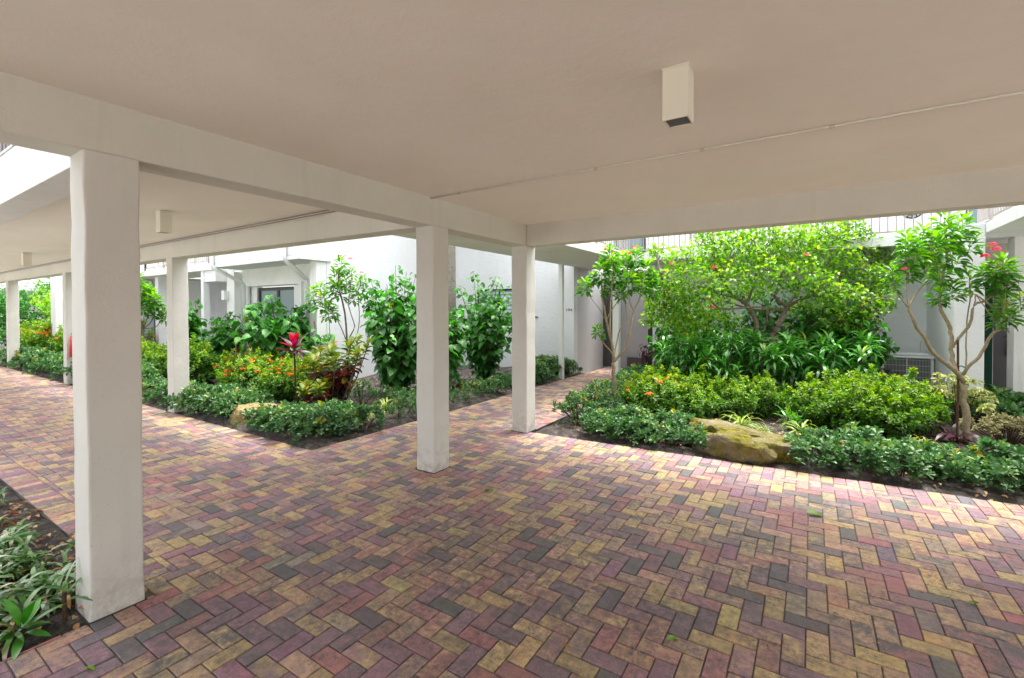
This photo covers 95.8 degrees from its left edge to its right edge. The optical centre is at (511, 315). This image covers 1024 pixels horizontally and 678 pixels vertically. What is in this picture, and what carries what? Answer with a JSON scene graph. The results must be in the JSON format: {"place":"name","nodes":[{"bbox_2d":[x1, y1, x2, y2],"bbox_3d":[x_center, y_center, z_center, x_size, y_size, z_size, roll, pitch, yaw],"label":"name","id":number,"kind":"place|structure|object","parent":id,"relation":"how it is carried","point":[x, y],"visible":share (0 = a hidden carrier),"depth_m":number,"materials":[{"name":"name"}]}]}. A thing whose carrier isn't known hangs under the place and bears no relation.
{"place":"outdoors","nodes":[
{"label":"outdoors","id":0,"kind":"place"},
{"bbox_2d":[0,480,86,662],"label":"garden soil","id":1,"kind":"structure","parent":0,"point":[56,627],"depth_m":3.21,"materials":[{"name":"soil"}]},
{"bbox_2d":[0,522,43,564],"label":"trailing plant","id":2,"kind":"object","parent":1,"relation":"on","point":[19,537],"visible":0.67,"depth_m":3.11,"materials":[{"name":"green plant"}]},
{"bbox_2d":[0,585,51,662],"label":"plant","id":3,"kind":"object","parent":1,"relation":"on","point":[18,634],"visible":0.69,"depth_m":2.33,"materials":[{"name":"green plant"}]},
{"bbox_2d":[0,542,52,588],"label":"trailing plant","id":4,"kind":"object","parent":1,"relation":"on","point":[6,567],"visible":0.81,"depth_m":2.83,"materials":[{"name":"green plant"}]},
{"bbox_2d":[0,598,67,659],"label":"green rosette","id":5,"kind":"object","parent":1,"relation":"on","point":[26,616],"visible":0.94,"depth_m":2.34,"materials":[{"name":"green plant"}]},
{"bbox_2d":[0,540,74,581],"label":"trailing plant","id":6,"kind":"object","parent":1,"relation":"on","point":[66,550],"visible":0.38,"depth_m":2.96,"materials":[{"name":"green plant"}]},
{"bbox_2d":[0,550,75,617],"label":"trailing plant","id":7,"kind":"object","parent":1,"relation":"on","point":[32,585],"visible":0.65,"depth_m":2.62,"materials":[{"name":"green plant"}]},
{"bbox_2d":[0,570,75,627],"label":"trailing plant","id":8,"kind":"object","parent":1,"relation":"on","point":[20,595],"visible":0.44,"depth_m":2.54,"materials":[{"name":"green plant"}]},
{"bbox_2d":[0,500,83,652],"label":"leaf litter","id":9,"kind":"object","parent":1,"relation":"on","point":[71,558],"visible":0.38,"depth_m":3.35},
{"bbox_2d":[31,558,92,622],"bbox_3d":[-2.404,1.487,2.492,0.290,0.310,0.295,-1,1,-38],"label":"green rosette","id":10,"kind":"object","parent":1,"relation":"on","point":[64,600],"visible":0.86,"depth_m":2.48,"materials":[{"name":"plant"}]},
{"bbox_2d":[0,361,582,450],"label":"garden soil","id":11,"kind":"structure","parent":0,"point":[314,442],"depth_m":7.57,"materials":[{"name":"soil"}]},
{"bbox_2d":[21,316,51,347],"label":"ixora shrub","id":12,"kind":"object","parent":11,"relation":"on","point":[40,339],"visible":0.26,"depth_m":14.41,"materials":[{"name":"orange plant"}]},
{"bbox_2d":[140,271,166,340],"bbox_3d":[-10.180,0.171,12.908,1.428,2.820,0.723,0,1,7],"label":"tree","id":13,"kind":"object","parent":11,"relation":"on","point":[150,302],"visible":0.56,"depth_m":12.81,"materials":[{"name":"green plant"}]},
{"bbox_2d":[141,342,195,379],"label":"ixora shrub","id":14,"kind":"object","parent":11,"relation":"on","point":[161,359],"visible":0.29,"depth_m":10.24,"materials":[{"name":"green plant"}]},
{"bbox_2d":[164,382,211,411],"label":"shrub","id":15,"kind":"object","parent":11,"relation":"on","point":[186,394],"visible":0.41,"depth_m":7.40,"materials":[{"name":"green plant"}]},
{"bbox_2d":[165,334,222,383],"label":"ixora shrub","id":16,"kind":"object","parent":11,"relation":"on","point":[197,358],"visible":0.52,"depth_m":10.15,"materials":[{"name":"green plant"}]},
{"bbox_2d":[165,299,248,376],"bbox_3d":[-7.445,0.574,11.533,1.898,2.004,1.985,-1,1,-39],"label":"chenille plant","id":17,"kind":"object","parent":11,"relation":"on","point":[220,341],"visible":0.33,"depth_m":11.24,"materials":[{"name":"green plant"}]},
{"bbox_2d":[184,383,232,416],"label":"shrub","id":18,"kind":"object","parent":11,"relation":"on","point":[207,389],"visible":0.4,"depth_m":7.37,"materials":[{"name":"green plant"}]},
{"bbox_2d":[192,388,250,415],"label":"shrub","id":19,"kind":"object","parent":11,"relation":"on","point":[203,398],"visible":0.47,"depth_m":7.08,"materials":[{"name":"green plant"}]},
{"bbox_2d":[208,388,259,420],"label":"shrub","id":20,"kind":"object","parent":11,"relation":"on","point":[220,409],"visible":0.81,"depth_m":6.97,"materials":[{"name":"green plant"}]},
{"bbox_2d":[216,354,264,390],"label":"ixora shrub","id":21,"kind":"object","parent":11,"relation":"on","point":[250,370],"visible":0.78,"depth_m":8.37,"materials":[{"name":"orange plant"}]},
{"bbox_2d":[229,403,276,425],"bbox_3d":[-3.764,1.474,6.891,0.948,0.333,0.623,0,1,4],"label":"boulder","id":22,"kind":"object","parent":11,"relation":"on","point":[236,415],"visible":0.28,"depth_m":6.68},
{"bbox_2d":[230,347,278,386],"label":"ixora shrub","id":23,"kind":"object","parent":11,"relation":"on","point":[264,362],"visible":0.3,"depth_m":8.97,"materials":[{"name":"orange plant"}]},
{"bbox_2d":[235,403,292,431],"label":"shrub","id":24,"kind":"object","parent":11,"relation":"on","point":[255,413],"visible":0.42,"depth_m":6.30,"materials":[{"name":"green plant"}]},
{"bbox_2d":[252,402,300,432],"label":"shrub","id":25,"kind":"object","parent":11,"relation":"on","point":[259,422],"visible":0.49,"depth_m":6.13,"materials":[{"name":"green plant"}]},
{"bbox_2d":[257,356,301,399],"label":"ixora shrub","id":26,"kind":"object","parent":11,"relation":"on","point":[279,380],"visible":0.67,"depth_m":8.28,"materials":[{"name":"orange plant"}]},
{"bbox_2d":[230,295,334,360],"bbox_3d":[-5.125,0.542,10.314,2.029,2.029,2.127,-1,1,-35],"label":"chenille plant","id":27,"kind":"object","parent":11,"relation":"on","point":[269,330],"visible":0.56,"depth_m":9.75,"materials":[{"name":"green plant"}]},
{"bbox_2d":[277,332,308,400],"bbox_3d":[-3.691,0.924,7.877,0.590,1.298,0.612,0,1,-3],"label":"cordyline","id":28,"kind":"object","parent":11,"relation":"on","point":[294,344],"visible":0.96,"depth_m":7.83,"materials":[{"name":"red plant"}]},
{"bbox_2d":[265,405,320,435],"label":"shrub","id":29,"kind":"object","parent":11,"relation":"on","point":[278,424],"visible":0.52,"depth_m":5.98,"materials":[{"name":"green plant"}]},
{"bbox_2d":[281,354,325,402],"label":"ixora shrub","id":30,"kind":"object","parent":11,"relation":"on","point":[290,386],"visible":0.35,"depth_m":8.13,"materials":[{"name":"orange plant"}]},
{"bbox_2d":[294,377,330,404],"bbox_3d":[-3.023,1.263,7.028,0.649,0.649,0.473,0,1,17],"label":"croton","id":31,"kind":"object","parent":11,"relation":"on","point":[315,389],"visible":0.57,"depth_m":6.97,"materials":[{"name":"green plant"}]},
{"bbox_2d":[287,405,353,445],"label":"shrub","id":32,"kind":"object","parent":11,"relation":"on","point":[320,412],"visible":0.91,"depth_m":5.84,"materials":[{"name":"green plant"}]},
{"bbox_2d":[307,405,362,436],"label":"shrub","id":33,"kind":"object","parent":11,"relation":"on","point":[337,423],"visible":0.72,"depth_m":6.09,"materials":[{"name":"green plant"}]},
{"bbox_2d":[304,254,370,361],"bbox_3d":[-3.248,0.175,8.659,1.179,2.632,0.553,-1,1,-26],"label":"tree","id":34,"kind":"object","parent":11,"relation":"on","point":[339,285],"visible":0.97,"depth_m":8.62,"materials":[{"name":"green plant"}]},
{"bbox_2d":[303,333,374,402],"bbox_3d":[-2.934,0.941,7.590,1.573,1.280,0.910,0,1,33],"label":"croton","id":35,"kind":"object","parent":11,"relation":"on","point":[338,375],"visible":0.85,"depth_m":7.43,"materials":[{"name":"green plant"}]},
{"bbox_2d":[346,379,380,405],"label":"shrub","id":36,"kind":"object","parent":11,"relation":"on","point":[364,383],"visible":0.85,"depth_m":7.96,"materials":[{"name":"green plant"}]},
{"bbox_2d":[342,403,385,427],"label":"shrub","id":37,"kind":"object","parent":11,"relation":"on","point":[375,409],"visible":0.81,"depth_m":6.40,"materials":[{"name":"green plant"}]},
{"bbox_2d":[360,265,416,395],"bbox_3d":[-2.139,0.277,8.975,1.502,2.560,1.764,0,1,-22],"label":"chenille plant","id":38,"kind":"object","parent":11,"relation":"on","point":[393,342],"visible":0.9,"depth_m":8.71,"materials":[{"name":"green plant"}]},
{"bbox_2d":[384,396,416,420],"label":"shrub","id":39,"kind":"object","parent":11,"relation":"on","point":[400,409],"visible":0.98,"depth_m":6.91,"materials":[{"name":"green plant"}]},
{"bbox_2d":[414,308,471,385],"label":"chenille plant","id":40,"kind":"object","parent":11,"relation":"on","point":[456,350],"visible":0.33,"depth_m":9.18,"materials":[{"name":"green plant"}]},
{"bbox_2d":[448,245,456,369],"bbox_3d":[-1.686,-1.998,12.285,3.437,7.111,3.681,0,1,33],"label":"downpipe","id":41,"kind":"object","parent":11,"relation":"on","point":[451,277],"depth_m":12.15,"materials":[{"name":"white metal"}]},
{"bbox_2d":[448,271,511,381],"bbox_3d":[-0.522,0.255,10.582,1.800,2.552,1.562,0,1,33],"label":"chenille plant","id":42,"kind":"object","parent":11,"relation":"on","point":[488,328],"visible":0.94,"depth_m":10.33,"materials":[{"name":"green plant"}]},
{"bbox_2d":[0,348,610,540],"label":"ground","id":43,"kind":"structure","parent":0,"point":[44,516],"depth_m":4.33,"materials":[{"name":"soil"}]},
{"bbox_2d":[0,285,47,345],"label":"bush","id":44,"kind":"object","parent":43,"relation":"on","point":[23,306],"visible":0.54,"depth_m":19.41,"materials":[{"name":"green plant"}]},
{"bbox_2d":[0,278,49,345],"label":"building","id":45,"kind":"structure","parent":43,"relation":"on","point":[22,284],"depth_m":23.25,"materials":[{"name":"white paint"}]},
{"bbox_2d":[29,288,50,325],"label":"bush","id":46,"kind":"object","parent":43,"relation":"on","point":[46,299],"visible":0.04,"depth_m":17.75,"materials":[{"name":"green plant"}]},
{"bbox_2d":[50,256,238,348],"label":"building","id":47,"kind":"structure","parent":43,"relation":"on","point":[207,284],"depth_m":15.24,"materials":[{"name":"paint"}]},
{"bbox_2d":[209,235,603,379],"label":"apartment building","id":48,"kind":"structure","parent":43,"relation":"on","point":[287,275],"depth_m":12.06,"materials":[{"name":"white paint"}]},
{"bbox_2d":[258,286,293,335],"bbox_3d":[-6.031,0.223,11.961,1.800,1.920,0.060,0,1,33],"label":"window","id":49,"kind":"structure","parent":48,"relation":"in","point":[286,294],"depth_m":11.88,"materials":[{"name":"grey glass"}]},
{"bbox_2d":[394,205,1020,385],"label":"gallery building","id":50,"kind":"structure","parent":43,"relation":"on","point":[906,336],"depth_m":9.73,"materials":[{"name":"paint"}]},
{"bbox_2d":[604,287,611,366],"bbox_3d":[2.894,0.330,13.453,0.450,2.300,0.080,0,1,33],"label":"door","id":51,"kind":"structure","parent":50,"relation":"in","point":[607,354],"depth_m":13.47,"materials":[{"name":"grey paint"}]},
{"bbox_2d":[926,205,1023,417],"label":"entrance building","id":52,"kind":"structure","parent":43,"relation":"on","point":[1000,361],"depth_m":7.19,"materials":[{"name":"white paint"}]},
{"bbox_2d":[992,286,1007,391],"bbox_3d":[8.841,0.483,7.766,1.080,2.120,0.129,0,1,33],"label":"door","id":53,"kind":"structure","parent":52,"relation":"in","point":[999,352],"depth_m":8.03,"materials":[{"name":"grey paint"}]},
{"bbox_2d":[0,366,1023,677],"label":"brick paving","id":54,"kind":"structure","parent":0,"point":[516,566],"depth_m":3.06,"materials":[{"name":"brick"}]},
{"bbox_2d":[0,0,1023,626],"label":"covered walkway","id":55,"kind":"structure","parent":54,"relation":"on","point":[122,122],"depth_m":2.60,"materials":[{"name":"paint"}]},
{"bbox_2d":[155,210,171,233],"bbox_3d":[-3.984,-1.069,5.294,0.124,0.244,0.124,0,1,33],"label":"ceiling light","id":56,"kind":"object","parent":55,"relation":"attached to","point":[163,222],"visible":1,"depth_m":5.26,"materials":[{"name":"beige paint"}]},
{"bbox_2d":[0,211,336,273],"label":"conduit","id":57,"kind":"object","parent":55,"relation":"attached to","point":[211,234],"visible":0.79,"depth_m":6.33,"materials":[{"name":"silver metal"}]},
{"bbox_2d":[661,61,694,128],"bbox_3d":[0.789,-1.039,2.196,0.124,0.244,0.124,0,1,33],"label":"ceiling light","id":58,"kind":"object","parent":55,"relation":"attached to","point":[678,95],"visible":1,"depth_m":2.15,"materials":[{"name":"beige paint"}]},
{"bbox_2d":[430,91,1023,198],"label":"conduit","id":59,"kind":"object","parent":55,"relation":"attached to","point":[858,121],"visible":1,"depth_m":3.01,"materials":[{"name":"beige metal"}]},
{"bbox_2d":[533,381,1023,505],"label":"garden soil","id":60,"kind":"structure","parent":0,"point":[951,486],"depth_m":5.03,"materials":[{"name":"soil"}]},
{"bbox_2d":[557,388,598,424],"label":"shrub","id":61,"kind":"object","parent":60,"relation":"on","point":[579,397],"visible":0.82,"depth_m":6.61,"materials":[{"name":"green plant"}]},
{"bbox_2d":[575,407,616,438],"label":"shrub","id":62,"kind":"object","parent":60,"relation":"on","point":[595,423],"visible":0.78,"depth_m":6.05,"materials":[{"name":"green plant"}]},
{"bbox_2d":[574,242,662,407],"bbox_3d":[1.729,0.192,7.522,1.460,2.756,0.792,0,1,5],"label":"tree","id":63,"kind":"object","parent":60,"relation":"on","point":[630,275],"visible":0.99,"depth_m":7.43,"materials":[{"name":"green plant"}]},
{"bbox_2d":[600,415,644,445],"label":"shrub","id":64,"kind":"object","parent":60,"relation":"on","point":[611,424],"visible":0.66,"depth_m":5.83,"materials":[{"name":"green plant"}]},
{"bbox_2d":[617,414,659,441],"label":"shrub","id":65,"kind":"object","parent":60,"relation":"on","point":[636,423],"visible":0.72,"depth_m":5.72,"materials":[{"name":"green plant"}]},
{"bbox_2d":[631,406,680,431],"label":"shrub","id":66,"kind":"object","parent":60,"relation":"on","point":[646,412],"visible":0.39,"depth_m":5.97,"materials":[{"name":"green plant"}]},
{"bbox_2d":[621,363,694,413],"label":"ixora shrub","id":67,"kind":"object","parent":60,"relation":"on","point":[654,382],"visible":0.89,"depth_m":6.71,"materials":[{"name":"green plant"}]},
{"bbox_2d":[636,418,690,444],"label":"shrub","id":68,"kind":"object","parent":60,"relation":"on","point":[661,428],"visible":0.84,"depth_m":5.54,"materials":[{"name":"green plant"}]},
{"bbox_2d":[651,407,695,436],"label":"shrub","id":69,"kind":"object","parent":60,"relation":"on","point":[679,417],"visible":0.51,"depth_m":5.91,"materials":[{"name":"green plant"}]},
{"bbox_2d":[649,329,715,383],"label":"strap leaf plant","id":70,"kind":"object","parent":60,"relation":"on","point":[675,363],"visible":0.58,"depth_m":8.08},
{"bbox_2d":[667,422,713,449],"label":"shrub","id":71,"kind":"object","parent":60,"relation":"on","point":[694,437],"visible":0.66,"depth_m":5.41,"materials":[{"name":"green plant"}]},
{"bbox_2d":[645,293,738,378],"bbox_3d":[3.687,0.535,9.337,1.849,2.007,1.878,0,1,33],"label":"chenille plant","id":72,"kind":"object","parent":60,"relation":"on","point":[661,333],"visible":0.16,"depth_m":9.31,"materials":[{"name":"green plant"}]},
{"bbox_2d":[667,374,722,422],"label":"ixora shrub","id":73,"kind":"object","parent":60,"relation":"on","point":[700,412],"visible":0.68,"depth_m":6.69,"materials":[{"name":"green plant"}]},
{"bbox_2d":[686,363,726,413],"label":"ixora shrub","id":74,"kind":"object","parent":60,"relation":"on","point":[706,381],"visible":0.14,"depth_m":7.31,"materials":[{"name":"green plant"}]},
{"bbox_2d":[673,330,740,387],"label":"strap leaf plant","id":75,"kind":"object","parent":60,"relation":"on","point":[706,351],"visible":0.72,"depth_m":7.75,"materials":[{"name":"plant"}]},
{"bbox_2d":[705,328,758,382],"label":"strap leaf plant","id":76,"kind":"object","parent":60,"relation":"on","point":[727,335],"visible":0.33,"depth_m":8.65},
{"bbox_2d":[705,375,762,418],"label":"ixora shrub","id":77,"kind":"object","parent":60,"relation":"on","point":[736,393],"visible":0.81,"depth_m":6.86,"materials":[{"name":"green plant"}]},
{"bbox_2d":[686,417,804,464],"bbox_3d":[2.656,1.477,5.311,1.366,0.368,0.707,6,5,38],"label":"boulder","id":78,"kind":"object","parent":60,"relation":"on","point":[733,442],"visible":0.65,"depth_m":5.11,"materials":[{"name":"stone"}]},
{"bbox_2d":[714,326,776,382],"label":"strap leaf plant","id":79,"kind":"object","parent":60,"relation":"on","point":[754,367],"visible":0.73,"depth_m":7.92,"materials":[{"name":"plant"}]},
{"bbox_2d":[740,370,785,418],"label":"ixora shrub","id":80,"kind":"object","parent":60,"relation":"on","point":[766,386],"visible":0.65,"depth_m":6.88,"materials":[{"name":"green plant"}]},
{"bbox_2d":[713,291,816,383],"bbox_3d":[4.939,0.528,9.172,1.944,2.019,1.914,0,1,-9],"label":"chenille plant","id":81,"kind":"object","parent":60,"relation":"on","point":[761,315],"visible":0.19,"depth_m":9.04,"materials":[{"name":"green plant"}]},
{"bbox_2d":[638,219,903,377],"bbox_3d":[4.601,-0.369,8.139,4.842,3.104,1.542,0,1,2],"label":"flowering tree","id":82,"kind":"object","parent":60,"relation":"on","point":[774,261],"visible":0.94,"depth_m":7.99,"materials":[{"name":"green plant"}]},
{"bbox_2d":[740,330,824,395],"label":"strap leaf plant","id":83,"kind":"object","parent":60,"relation":"on","point":[791,353],"visible":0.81,"depth_m":7.54,"materials":[{"name":"plant"}]},
{"bbox_2d":[778,371,840,427],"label":"ixora shrub","id":84,"kind":"object","parent":60,"relation":"on","point":[801,401],"visible":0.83,"depth_m":6.44,"materials":[{"name":"green plant"}]},
{"bbox_2d":[770,330,863,389],"bbox_3d":[4.973,0.902,7.574,1.105,1.318,1.304,-1,1,-39],"label":"strap leaf plant","id":85,"kind":"object","parent":60,"relation":"on","point":[819,357],"visible":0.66,"depth_m":7.47,"materials":[{"name":"plant"}]},
{"bbox_2d":[781,433,854,470],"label":"shrub","id":86,"kind":"object","parent":60,"relation":"on","point":[804,442],"visible":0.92,"depth_m":4.80,"materials":[{"name":"green plant"}]},
{"bbox_2d":[793,426,852,453],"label":"shrub","id":87,"kind":"object","parent":60,"relation":"on","point":[821,432],"visible":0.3,"depth_m":5.21,"materials":[{"name":"green plant"}]},
{"bbox_2d":[797,367,851,422],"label":"ixora shrub","id":88,"kind":"object","parent":60,"relation":"on","point":[822,384],"visible":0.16,"depth_m":6.84,"materials":[{"name":"green plant"}]},
{"bbox_2d":[783,285,899,385],"bbox_3d":[5.864,0.488,8.386,1.750,2.115,1.940,0,1,33],"label":"chenille plant","id":89,"kind":"object","parent":60,"relation":"on","point":[802,325],"visible":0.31,"depth_m":8.06,"materials":[{"name":"green plant"}]},
{"bbox_2d":[808,327,889,381],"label":"strap leaf plant","id":90,"kind":"object","parent":60,"relation":"on","point":[860,349],"visible":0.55,"depth_m":7.38,"materials":[{"name":"plant"}]},
{"bbox_2d":[819,370,894,432],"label":"ixora shrub","id":91,"kind":"object","parent":60,"relation":"on","point":[848,397],"visible":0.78,"depth_m":6.05,"materials":[{"name":"green plant"}]},
{"bbox_2d":[826,435,895,475],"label":"shrub","id":92,"kind":"object","parent":60,"relation":"on","point":[850,444],"visible":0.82,"depth_m":4.60,"materials":[{"name":"green plant"}]},
{"bbox_2d":[824,422,907,458],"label":"shrub","id":93,"kind":"object","parent":60,"relation":"on","point":[871,433],"visible":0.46,"depth_m":5.02,"materials":[{"name":"green plant"}]},
{"bbox_2d":[845,363,904,393],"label":"ixora shrub","id":94,"kind":"object","parent":60,"relation":"on","point":[881,379],"visible":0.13,"depth_m":6.50,"materials":[{"name":"green plant"}]},
{"bbox_2d":[840,380,928,438],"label":"ixora shrub","id":95,"kind":"object","parent":60,"relation":"on","point":[897,420],"visible":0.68,"depth_m":5.82,"materials":[{"name":"green plant"}]},
{"bbox_2d":[877,350,934,393],"bbox_3d":[7.224,1.092,8.532,0.760,0.850,0.720,0,1,33],"label":"air conditioner","id":96,"kind":"object","parent":60,"relation":"on","point":[922,362],"visible":0.31,"depth_m":8.23,"materials":[{"name":"silver metal"}]},
{"bbox_2d":[859,439,960,482],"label":"shrub","id":97,"kind":"object","parent":60,"relation":"on","point":[906,451],"visible":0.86,"depth_m":4.45,"materials":[{"name":"green plant"}]},
{"bbox_2d":[868,379,952,437],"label":"ixora shrub","id":98,"kind":"object","parent":60,"relation":"on","point":[932,418],"visible":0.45,"depth_m":5.95,"materials":[{"name":"green plant"}]},
{"bbox_2d":[886,366,953,426],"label":"ixora shrub","id":99,"kind":"object","parent":60,"relation":"on","point":[912,371],"visible":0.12,"depth_m":6.44,"materials":[{"name":"green plant"}]},
{"bbox_2d":[920,422,980,443],"bbox_3d":[5.420,1.507,5.711,0.673,0.403,0.602,0,1,33],"label":"bromeliad","id":100,"kind":"object","parent":60,"relation":"on","point":[951,435],"visible":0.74,"depth_m":5.69,"materials":[{"name":"purple plant"}]},
{"bbox_2d":[879,210,1023,443],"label":"tree","id":101,"kind":"object","parent":60,"relation":"on","point":[943,258],"visible":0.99,"depth_m":5.59,"materials":[{"name":"green plant"}]},
{"bbox_2d":[907,446,998,485],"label":"shrub","id":102,"kind":"object","parent":60,"relation":"on","point":[952,466],"visible":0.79,"depth_m":4.32,"materials":[{"name":"green plant"}]},
{"bbox_2d":[924,370,998,426],"bbox_3d":[6.316,1.167,6.578,0.734,0.806,0.877,-1,1,-34],"label":"schefflera","id":103,"kind":"object","parent":60,"relation":"on","point":[981,408],"visible":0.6,"depth_m":6.44,"materials":[{"name":"green plant"}]},
{"bbox_2d":[939,454,1023,492],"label":"shrub","id":104,"kind":"object","parent":60,"relation":"on","point":[999,468],"visible":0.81,"depth_m":4.16,"materials":[{"name":"green plant"}]},
{"bbox_2d":[959,412,1023,444],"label":"dry shrub","id":105,"kind":"object","parent":60,"relation":"on","point":[993,426],"visible":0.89,"depth_m":5.68,"materials":[{"name":"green plant"}]},
{"bbox_2d":[963,435,1023,481],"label":"shrub","id":106,"kind":"object","parent":60,"relation":"on","point":[1000,448],"visible":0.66,"depth_m":4.51,"materials":[{"name":"green plant"}]},
{"bbox_2d":[968,391,1023,425],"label":"shrub","id":107,"kind":"object","parent":60,"relation":"on","point":[1006,406],"visible":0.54,"depth_m":6.28,"materials":[{"name":"green plant"}]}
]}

